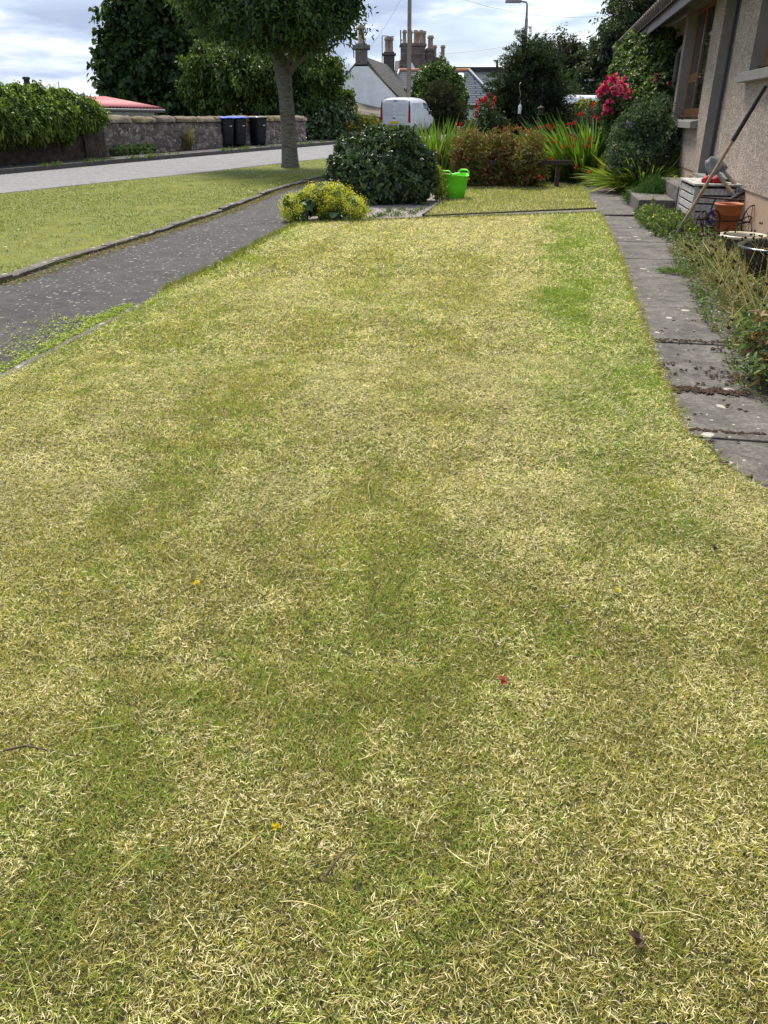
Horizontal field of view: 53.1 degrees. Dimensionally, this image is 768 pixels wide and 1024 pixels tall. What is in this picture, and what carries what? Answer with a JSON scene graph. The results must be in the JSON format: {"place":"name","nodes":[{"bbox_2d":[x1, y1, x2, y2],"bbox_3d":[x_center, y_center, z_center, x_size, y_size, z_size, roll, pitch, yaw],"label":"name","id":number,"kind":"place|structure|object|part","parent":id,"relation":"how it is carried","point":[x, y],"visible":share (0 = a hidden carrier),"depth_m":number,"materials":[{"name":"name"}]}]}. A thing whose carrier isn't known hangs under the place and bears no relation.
{"place":"outdoors","nodes":[
{"label":"outdoors","id":0,"kind":"place"},
{"bbox_2d":[0,176,332,372],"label":"footpath","id":1,"kind":"structure","parent":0,"point":[139,273],"depth_m":6.58,"materials":[{"name":"grey asphalt"}]},
{"bbox_2d":[0,313,95,358],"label":"pavement weeds","id":2,"kind":"object","parent":1,"relation":"on","point":[66,326],"visible":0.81,"depth_m":4.79,"materials":[{"name":"green plant"}]},
{"bbox_2d":[0,301,135,373],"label":"edge moss","id":3,"kind":"object","parent":1,"relation":"on","point":[117,311],"visible":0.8,"depth_m":4.73,"materials":[{"name":"green plant"}]},
{"bbox_2d":[0,178,323,285],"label":"pavement litter","id":4,"kind":"object","parent":1,"relation":"on","point":[71,261],"visible":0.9,"depth_m":8.58,"materials":[{"name":"plant"}]},
{"bbox_2d":[0,159,338,283],"bbox_3d":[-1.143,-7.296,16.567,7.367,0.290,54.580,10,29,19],"label":"verge","id":5,"kind":"structure","parent":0,"point":[255,172],"depth_m":11.14,"materials":[{"name":"green plant"}]},
{"bbox_2d":[1,169,323,257],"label":"daisies","id":6,"kind":"object","parent":5,"relation":"on","point":[123,203],"visible":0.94,"depth_m":12.19,"materials":[{"name":"white plant"}]},
{"bbox_2d":[164,0,379,167],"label":"street tree","id":7,"kind":"object","parent":5,"relation":"on","point":[301,31],"visible":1,"depth_m":17.67,"materials":[{"name":"green plant"}]},
{"bbox_2d":[0,132,424,168],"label":"pavement","id":8,"kind":"structure","parent":0,"point":[4,166],"depth_m":23.39,"materials":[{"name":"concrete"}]},
{"bbox_2d":[109,142,159,155],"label":"wall foot weeds","id":9,"kind":"object","parent":8,"relation":"on","point":[128,149],"depth_m":23.78,"materials":[{"name":"green plant"}]},
{"bbox_2d":[9,139,326,167],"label":"kerb weeds","id":10,"kind":"object","parent":8,"relation":"on","point":[57,163],"visible":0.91,"depth_m":22.46,"materials":[{"name":"green plant"}]},
{"bbox_2d":[175,126,195,149],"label":"wall tuft","id":11,"kind":"object","parent":8,"relation":"on","point":[188,138],"visible":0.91,"depth_m":25.99,"materials":[{"name":"green plant"}]},
{"bbox_2d":[220,116,234,146],"bbox_3d":[-5.849,-13.892,28.086,0.784,1.012,0.600,21,34,35],"label":"wheelie bin","id":12,"kind":"object","parent":8,"relation":"on","point":[227,126],"visible":0.65,"depth_m":27.86,"materials":[{"name":"black plastic"}]},
{"bbox_2d":[230,116,246,146],"bbox_3d":[-5.465,-14.123,28.526,0.784,1.012,0.600,21,34,35],"label":"wheelie bin","id":13,"kind":"object","parent":8,"relation":"on","point":[239,135],"visible":0.66,"depth_m":28.32,"materials":[{"name":"black plastic"}]},
{"bbox_2d":[247,116,267,144],"bbox_3d":[-4.862,-14.609,29.446,0.784,1.012,0.600,21,34,35],"label":"wheelie bin","id":14,"kind":"object","parent":8,"relation":"on","point":[257,124],"visible":0.87,"depth_m":29.23,"materials":[{"name":"black plastic"}]},
{"bbox_2d":[337,87,357,111],"bbox_3d":[-2.057,-19.356,37.312,1.732,2.252,1.156,0,27,0],"label":"young elder","id":15,"kind":"object","parent":8,"relation":"on","point":[347,94],"visible":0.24,"depth_m":36.84,"materials":[{"name":"green plant"}]},
{"bbox_2d":[336,111,383,134],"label":"ragwort","id":16,"kind":"object","parent":8,"relation":"on","point":[373,120],"visible":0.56,"depth_m":35.38,"materials":[{"name":"green plant"}]},
{"bbox_2d":[407,0,411,97],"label":"utility pole","id":17,"kind":"object","parent":8,"relation":"on","point":[409,16],"visible":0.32,"depth_m":42.84,"materials":[{"name":"brown wood"}]},
{"bbox_2d":[467,0,604,17],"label":"overhead wire","id":18,"kind":"object","parent":17,"relation":"attached to","point":[535,15],"visible":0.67,"depth_m":46.66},
{"bbox_2d":[0,133,455,192],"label":"road","id":19,"kind":"structure","parent":0,"point":[13,182],"depth_m":19.60,"materials":[{"name":"grey asphalt"}]},
{"bbox_2d":[2,158,326,193],"bbox_3d":[-6.207,-5.975,14.084,0.846,0.165,45.619,11,29,20],"label":"road edge","id":20,"kind":"object","parent":19,"relation":"on","point":[155,177],"visible":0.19,"depth_m":17.29,"materials":[{"name":"concrete"}]},
{"bbox_2d":[0,132,434,173],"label":"kerb","id":21,"kind":"structure","parent":19,"relation":"on","point":[68,165],"depth_m":22.39,"materials":[{"name":"grey concrete"}]},
{"bbox_2d":[380,98,432,134],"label":"panel van","id":22,"kind":"object","parent":19,"relation":"on","point":[397,111],"visible":0.62,"depth_m":40.49,"materials":[{"name":"white paint"}]},
{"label":"rear door","id":23,"kind":"part","parent":22,"relation":"part of","materials":[{"name":"white paint"}]},
{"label":"rear door","id":24,"kind":"part","parent":22,"relation":"part of","materials":[{"name":"white paint"}]},
{"bbox_2d":[562,95,597,105],"bbox_3d":[7.806,-17.634,34.465,4.300,1.860,2.060,3,27,5],"label":"panel van","id":25,"kind":"object","parent":19,"relation":"on","point":[577,97],"visible":0.03,"depth_m":33.41,"materials":[{"name":"white paint"}]},
{"bbox_2d":[0,0,610,96],"label":"sky","id":26,"kind":"structure","parent":0,"point":[47,41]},
{"bbox_2d":[304,188,442,221],"bbox_3d":[0.304,-5.835,14.040,2.222,0.060,10.371,1,27,3],"label":"gravel bed","id":27,"kind":"object","parent":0,"point":[376,207],"depth_m":11.31,"materials":[{"name":"grey gravel"}]},
{"bbox_2d":[278,180,373,222],"bbox_3d":[-0.759,-4.003,9.955,1.252,0.551,0.836,0,27,0],"label":"ladys mantle","id":28,"kind":"object","parent":27,"relation":"on","point":[320,200],"visible":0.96,"depth_m":9.78,"materials":[{"name":"yellow plant"}]},
{"bbox_2d":[321,121,440,204],"bbox_3d":[-0.047,-5.427,12.031,1.875,1.234,1.600,0,27,0],"label":"rhododendron bush","id":29,"kind":"object","parent":27,"relation":"on","point":[384,164],"visible":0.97,"depth_m":11.65,"materials":[{"name":"green plant"}]},
{"bbox_2d":[365,202,434,217],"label":"weed tufts","id":30,"kind":"object","parent":27,"relation":"on","point":[397,213],"visible":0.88,"depth_m":10.66,"materials":[{"name":"green plant"}]},
{"bbox_2d":[430,164,449,200],"bbox_3d":[0.864,-5.249,12.247,0.356,0.596,0.623,-10,29,-19],"label":"ladys mantle","id":31,"kind":"object","parent":27,"relation":"on","point":[440,193],"visible":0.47,"depth_m":12.16,"materials":[{"name":"green plant"}]},
{"bbox_2d":[400,115,492,173],"bbox_3d":[1.099,-7.283,15.400,2.618,1.281,2.260,0,27,0],"label":"crocosmia clump","id":32,"kind":"object","parent":27,"relation":"on","point":[443,146],"visible":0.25,"depth_m":15.04,"materials":[{"name":"green plant"}]},
{"bbox_2d":[0,210,767,1023],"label":"lawn","id":33,"kind":"structure","parent":0,"point":[358,886],"depth_m":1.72,"materials":[{"name":"green plant"}]},
{"bbox_2d":[3,744,46,751],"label":"twig","id":34,"kind":"object","parent":33,"relation":"on","point":[14,748],"visible":1,"depth_m":1.60,"materials":[{"name":"wood"}]},
{"bbox_2d":[272,821,280,831],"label":"dandelion flower","id":35,"kind":"object","parent":33,"relation":"on","point":[277,826],"visible":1,"depth_m":1.42,"materials":[{"name":"yellow plant"}]},
{"bbox_2d":[324,848,346,876],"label":"twig","id":36,"kind":"object","parent":33,"relation":"on","point":[332,865],"visible":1,"depth_m":1.35,"materials":[{"name":"wood"}]},
{"bbox_2d":[27,235,650,860],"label":"lawn weeds","id":37,"kind":"object","parent":33,"relation":"on","point":[167,857],"visible":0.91,"depth_m":2.52,"materials":[{"name":"green plant"}]},
{"bbox_2d":[155,210,602,291],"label":"edge grass","id":38,"kind":"structure","parent":33,"relation":"on","point":[235,254],"depth_m":8.28,"materials":[{"name":"green plant"}]},
{"bbox_2d":[0,305,767,1023],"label":"grass clippings","id":39,"kind":"object","parent":33,"relation":"on","point":[364,757],"depth_m":1.44,"materials":[{"name":"beige plant"}]},
{"bbox_2d":[497,675,507,684],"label":"dead leaf","id":40,"kind":"object","parent":33,"relation":"on","point":[503,679],"visible":1,"depth_m":1.78,"materials":[{"name":"red plant"}]},
{"bbox_2d":[628,930,644,946],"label":"dead leaf","id":41,"kind":"object","parent":33,"relation":"on","point":[637,936],"visible":1,"depth_m":1.23,"materials":[{"name":"brown plant"}]},
{"bbox_2d":[598,213,767,492],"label":"edge thatch","id":42,"kind":"object","parent":33,"relation":"on","point":[625,270],"visible":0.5,"depth_m":4.03,"materials":[{"name":"beige plant"}]},
{"bbox_2d":[372,209,596,219],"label":"cross path","id":43,"kind":"structure","parent":0,"point":[541,212],"depth_m":10.81,"materials":[{"name":"grey concrete"}]},
{"bbox_2d":[423,181,596,216],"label":"lawn","id":44,"kind":"structure","parent":0,"point":[508,211],"depth_m":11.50,"materials":[{"name":"green plant"}]},
{"bbox_2d":[422,197,443,215],"bbox_3d":[0.975,-5.071,12.465,0.044,0.060,4.852,5,28,9],"label":"timber edging","id":45,"kind":"object","parent":44,"relation":"on","point":[428,210],"visible":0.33,"depth_m":11.07,"materials":[{"name":"wood"}]},
{"bbox_2d":[442,169,469,198],"bbox_3d":[1.143,-5.309,12.445,0.492,0.426,0.504,22,34,36],"label":"garden tub","id":46,"kind":"object","parent":44,"relation":"on","point":[457,185],"visible":0.8,"depth_m":12.31,"materials":[{"name":"plastic"}]},
{"bbox_2d":[512,177,624,193],"bbox_3d":[3.771,-8.615,19.451,5.366,0.060,18.984,5,28,10],"label":"back bed","id":47,"kind":"object","parent":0,"point":[586,184],"depth_m":15.57,"materials":[{"name":"soil"}]},
{"bbox_2d":[454,93,512,147],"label":"rose bush","id":48,"kind":"object","parent":47,"relation":"on","point":[490,118],"visible":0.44,"depth_m":17.20,"materials":[{"name":"green plant"}]},
{"bbox_2d":[446,123,550,187],"bbox_3d":[2.165,-6.614,14.415,1.980,1.222,1.349,0,27,0],"label":"red leaved perennial","id":49,"kind":"object","parent":47,"relation":"on","point":[474,155],"visible":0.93,"depth_m":14.28,"materials":[{"name":"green plant"}]},
{"bbox_2d":[516,82,521,136],"bbox_3d":[2.892,-8.217,16.579,0.106,1.841,0.098,17,32,29],"label":"bottle feeder","id":50,"kind":"object","parent":47,"relation":"on","point":[519,109],"visible":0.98,"depth_m":16.36,"materials":[{"name":"white plastic"}]},
{"bbox_2d":[473,26,583,139],"bbox_3d":[3.734,-10.835,20.222,3.031,3.252,2.862,0,27,0],"label":"yew conifer","id":51,"kind":"object","parent":47,"relation":"on","point":[532,66],"visible":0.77,"depth_m":19.52,"materials":[{"name":"green plant"}]},
{"bbox_2d":[491,100,613,183],"bbox_3d":[4.218,-7.458,15.457,4.501,1.551,4.196,-9,28,-16],"label":"crocosmia clump","id":52,"kind":"object","parent":47,"relation":"on","point":[580,150],"visible":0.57,"depth_m":15.14,"materials":[{"name":"green plant"}]},
{"bbox_2d":[565,97,597,122],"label":"golden shrub","id":53,"kind":"object","parent":47,"relation":"on","point":[581,101],"visible":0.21,"depth_m":21.87,"materials":[{"name":"green plant"}]},
{"bbox_2d":[562,101,603,141],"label":"grey shrub","id":54,"kind":"object","parent":47,"relation":"on","point":[590,113],"visible":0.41,"depth_m":19.45,"materials":[{"name":"green plant"}]},
{"bbox_2d":[591,71,640,157],"bbox_3d":[4.454,-7.370,14.831,1.028,1.938,1.067,0,27,0],"label":"pink rose bush","id":55,"kind":"object","parent":47,"relation":"on","point":[612,101],"visible":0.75,"depth_m":14.43,"materials":[{"name":"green plant"}]},
{"bbox_2d":[559,145,682,193],"bbox_3d":[4.612,-6.057,13.585,2.615,0.809,2.732,18,32,30],"label":"daylily clump","id":56,"kind":"object","parent":47,"relation":"on","point":[615,182],"visible":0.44,"depth_m":13.32,"materials":[{"name":"green plant"}]},
{"bbox_2d":[595,91,682,185],"bbox_3d":[4.532,-6.498,13.510,1.609,1.609,1.654,0,27,0],"label":"hebe bush","id":57,"kind":"object","parent":47,"relation":"on","point":[643,126],"visible":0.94,"depth_m":13.23,"materials":[{"name":"green plant"}]},
{"bbox_2d":[607,26,683,111],"bbox_3d":[5.430,-8.767,16.417,1.539,2.986,4.692,5,28,9],"label":"climbing rose","id":58,"kind":"object","parent":47,"relation":"on","point":[644,63],"visible":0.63,"depth_m":15.41,"materials":[{"name":"green plant"}]},
{"bbox_2d":[585,186,767,492],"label":"garden path","id":59,"kind":"structure","parent":0,"point":[666,297],"depth_m":4.49,"materials":[{"name":"grey concrete"}]},
{"bbox_2d":[625,189,674,209],"bbox_3d":[3.916,-4.595,11.394,0.480,0.205,1.729,5,28,9],"label":"door step","id":60,"kind":"object","parent":59,"relation":"on","point":[636,200],"depth_m":10.78,"materials":[{"name":"concrete"}]},
{"bbox_2d":[641,235,766,477],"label":"soil crumbs","id":61,"kind":"object","parent":59,"relation":"on","point":[696,389],"visible":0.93,"depth_m":3.80,"materials":[{"name":"brown soil"}]},
{"bbox_2d":[658,224,767,405],"bbox_3d":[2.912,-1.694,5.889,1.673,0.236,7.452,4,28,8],"label":"bed grasses","id":62,"kind":"object","parent":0,"point":[683,260],"visible":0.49,"depth_m":5.83,"materials":[{"name":"green plant"}]},
{"bbox_2d":[652,263,698,275],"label":"grass tuft","id":63,"kind":"object","parent":62,"relation":"on","point":[668,270],"visible":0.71,"depth_m":6.65,"materials":[{"name":"green plant"}]},
{"bbox_2d":[632,196,720,241],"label":"snapdragon plant","id":64,"kind":"object","parent":62,"relation":"on","point":[652,215],"visible":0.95,"depth_m":8.81,"materials":[{"name":"green plant"}]},
{"bbox_2d":[702,208,714,226],"bbox_3d":[3.787,-3.416,8.915,0.210,0.207,0.056,0,27,0],"label":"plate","id":65,"kind":"object","parent":62,"relation":"on","point":[707,211],"visible":0.46,"depth_m":8.91,"materials":[{"name":"blue ceramic"}]},
{"bbox_2d":[676,178,741,227],"bbox_3d":[4.008,-3.853,9.571,0.532,0.494,1.077,5,28,9],"label":"storage crate","id":66,"kind":"object","parent":62,"relation":"on","point":[690,190],"visible":0.45,"depth_m":9.16,"materials":[{"name":"grey wood"}]},
{"bbox_2d":[701,175,729,182],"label":"work gloves","id":67,"kind":"object","parent":66,"relation":"on","point":[716,179],"visible":0.64,"depth_m":9.10,"materials":[{"name":"red fabric"}]},
{"bbox_2d":[705,156,738,201],"bbox_3d":[3.913,-3.869,8.957,0.202,0.480,0.476,-15,31,-26],"label":"garden spade","id":68,"kind":"object","parent":66,"relation":"on","point":[711,162],"visible":0.88,"depth_m":8.99,"materials":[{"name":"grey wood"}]},
{"bbox_2d":[716,157,744,196],"bbox_3d":[4.023,-3.929,9.026,0.178,0.411,0.470,-18,32,-30],"label":"garden fork spade","id":69,"kind":"object","parent":66,"relation":"on","point":[732,181],"visible":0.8,"depth_m":9.03,"materials":[{"name":"grey wood"}]},
{"bbox_2d":[667,85,766,239],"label":"garden hoe","id":70,"kind":"object","parent":62,"relation":"on","point":[747,116],"visible":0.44,"depth_m":8.06,"materials":[{"name":"brown wood"}]},
{"bbox_2d":[670,222,767,330],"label":"plantain seedheads","id":71,"kind":"object","parent":62,"relation":"on","point":[743,277],"visible":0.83,"depth_m":5.82,"materials":[{"name":"brown plant"}]},
{"bbox_2d":[695,196,754,236],"bbox_3d":[3.841,-3.305,8.588,0.768,0.422,0.300,-5,28,-9],"label":"tricycle planter","id":72,"kind":"object","parent":62,"relation":"on","point":[719,220],"visible":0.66,"depth_m":8.51,"materials":[{"name":"metal"}]},
{"bbox_2d":[714,202,744,231],"bbox_3d":[3.834,-3.295,8.595,0.313,0.292,0.313,0,27,0],"label":"plant pot","id":73,"kind":"object","parent":72,"relation":"in","point":[729,211],"visible":0.91,"depth_m":8.50,"materials":[{"name":"ceramic"}]},
{"bbox_2d":[719,231,767,256],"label":"glazed pot","id":74,"kind":"object","parent":62,"relation":"on","point":[733,235],"visible":0.48,"depth_m":7.39,"materials":[{"name":"beige ceramic"}]},
{"bbox_2d":[732,300,767,387],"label":"viburnum shrub","id":75,"kind":"object","parent":62,"relation":"on","point":[754,344],"visible":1,"depth_m":3.82,"materials":[{"name":"green plant"}]},
{"bbox_2d":[736,239,767,278],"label":"plant pot","id":76,"kind":"object","parent":62,"relation":"on","point":[747,246],"visible":0.69,"depth_m":6.25,"materials":[{"name":"ceramic"}]},
{"bbox_3d":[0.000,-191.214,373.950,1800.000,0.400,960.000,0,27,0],"label":"ground","id":77,"kind":"structure","parent":0,"visible":0},
{"bbox_2d":[22,77,29,84],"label":"distant house","id":78,"kind":"structure","parent":77,"relation":"on","point":[26,80],"depth_m":61.45,"materials":[{"name":"stone"}]},
{"bbox_2d":[0,127,107,164],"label":"rendered wall","id":79,"kind":"structure","parent":77,"relation":"on","point":[91,145],"depth_m":21.39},
{"bbox_2d":[0,79,110,153],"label":"climbing creeper","id":80,"kind":"object","parent":79,"relation":"on","point":[34,115],"visible":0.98,"depth_m":20.06,"materials":[{"name":"green plant"}]},
{"bbox_2d":[0,304,139,376],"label":"lawn edging","id":81,"kind":"object","parent":77,"relation":"on","point":[32,359],"visible":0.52,"depth_m":4.50,"materials":[{"name":"stone"}]},
{"bbox_2d":[87,96,165,116],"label":"shed","id":82,"kind":"structure","parent":77,"relation":"on","point":[108,102],"depth_m":29.03,"materials":[{"name":"metal"}]},
{"bbox_2d":[86,0,222,116],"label":"sycamore tree","id":83,"kind":"object","parent":77,"relation":"on","point":[141,45],"visible":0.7,"depth_m":36.42,"materials":[{"name":"green plant"}]},
{"bbox_2d":[0,175,329,280],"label":"path edging","id":84,"kind":"object","parent":77,"relation":"on","point":[25,271],"visible":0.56,"depth_m":8.38,"materials":[{"name":"concrete"}]},
{"bbox_2d":[104,115,306,155],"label":"stone wall","id":85,"kind":"structure","parent":77,"relation":"on","point":[161,130],"depth_m":25.61,"materials":[{"name":"grey stone"}]},
{"bbox_2d":[169,39,353,115],"bbox_3d":[-5.547,-19.232,34.716,7.855,4.688,4.889,-15,31,-26],"label":"lime tree","id":86,"kind":"object","parent":77,"relation":"on","point":[222,82],"visible":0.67,"depth_m":33.55,"materials":[{"name":"green plant"}]},
{"bbox_2d":[277,93,361,139],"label":"ivy bank","id":87,"kind":"structure","parent":77,"relation":"on","point":[322,126],"depth_m":34.50,"materials":[{"name":"green plant"}]},
{"bbox_2d":[354,103,380,125],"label":"outhouse","id":88,"kind":"structure","parent":77,"relation":"on","point":[366,109],"depth_m":43.51,"materials":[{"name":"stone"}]},
{"bbox_2d":[336,25,406,118],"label":"white cottage","id":89,"kind":"structure","parent":77,"relation":"on","point":[375,83],"depth_m":45.58,"materials":[{"name":"paint"}]},
{"bbox_2d":[395,30,449,71],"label":"sandstone house","id":90,"kind":"structure","parent":77,"relation":"on","point":[421,54],"depth_m":62.10,"materials":[{"name":"stone"}]},
{"bbox_2d":[404,52,473,133],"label":"laurel bush","id":91,"kind":"object","parent":77,"relation":"on","point":[433,70],"visible":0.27,"depth_m":45.53,"materials":[{"name":"green plant"}]},
{"bbox_2d":[417,74,467,133],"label":"juniper bush","id":92,"kind":"object","parent":77,"relation":"on","point":[442,104],"visible":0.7,"depth_m":44.42,"materials":[{"name":"green plant"}]},
{"bbox_2d":[397,68,491,123],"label":"slate house","id":93,"kind":"structure","parent":77,"relation":"on","point":[473,83],"depth_m":56.31,"materials":[{"name":"white paint"}]},
{"bbox_2d":[456,60,501,90],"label":"flat roofed house","id":94,"kind":"structure","parent":77,"relation":"on","point":[480,72],"depth_m":60.37,"materials":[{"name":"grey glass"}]},
{"bbox_2d":[505,0,527,40],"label":"street lamp","id":95,"kind":"object","parent":77,"relation":"on","point":[526,16],"visible":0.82,"depth_m":38.64,"materials":[{"name":"metal"}]},
{"bbox_2d":[488,160,572,186],"bbox_3d":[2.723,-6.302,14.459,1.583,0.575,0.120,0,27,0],"label":"bench","id":96,"kind":"object","parent":77,"relation":"on","point":[558,163],"visible":0.42,"depth_m":14.31,"materials":[{"name":"brown wood"}]},
{"bbox_2d":[538,86,543,114],"bbox_3d":[3.433,-9.066,16.771,0.132,0.722,0.253,0,27,0],"label":"bird table","id":97,"kind":"object","parent":77,"relation":"on","point":[541,111],"visible":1,"depth_m":16.83,"materials":[{"name":"wood"}]},
{"bbox_2d":[532,22,584,87],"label":"birch tree","id":98,"kind":"object","parent":77,"relation":"on","point":[570,47],"visible":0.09,"depth_m":52.15,"materials":[{"name":"green plant"}]},
{"bbox_2d":[562,0,682,94],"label":"birch tree","id":99,"kind":"object","parent":77,"relation":"on","point":[595,59],"visible":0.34,"depth_m":47.16,"materials":[{"name":"green plant"}]},
{"bbox_2d":[619,171,668,203],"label":"feathery plant","id":100,"kind":"object","parent":77,"relation":"on","point":[655,186],"visible":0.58,"depth_m":11.54,"materials":[{"name":"green plant"}]},
{"bbox_2d":[661,177,680,212],"bbox_3d":[4.399,-4.623,11.251,0.504,0.385,1.780,5,28,9],"label":"door step","id":101,"kind":"object","parent":77,"relation":"on","point":[672,185],"depth_m":10.96,"materials":[{"name":"concrete"}]},
{"bbox_2d":[612,0,767,238],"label":"bungalow","id":102,"kind":"object","parent":77,"relation":"on","point":[720,74],"visible":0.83,"depth_m":10.72,"materials":[{"name":"paint"}]},
{"bbox_2d":[679,0,716,116],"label":"window","id":103,"kind":"structure","parent":102,"relation":"in","point":[705,21],"depth_m":13.12,"materials":[{"name":"brown wood"}]},
{"bbox_2d":[712,0,740,156],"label":"drainpipe","id":104,"kind":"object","parent":102,"relation":"in","point":[739,0],"depth_m":11.02,"materials":[{"name":"grey plastic"}]},
{"bbox_2d":[758,47,767,67],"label":"window","id":105,"kind":"structure","parent":102,"relation":"in","point":[765,64],"depth_m":9.04,"materials":[{"name":"brown wood"}]}
]}

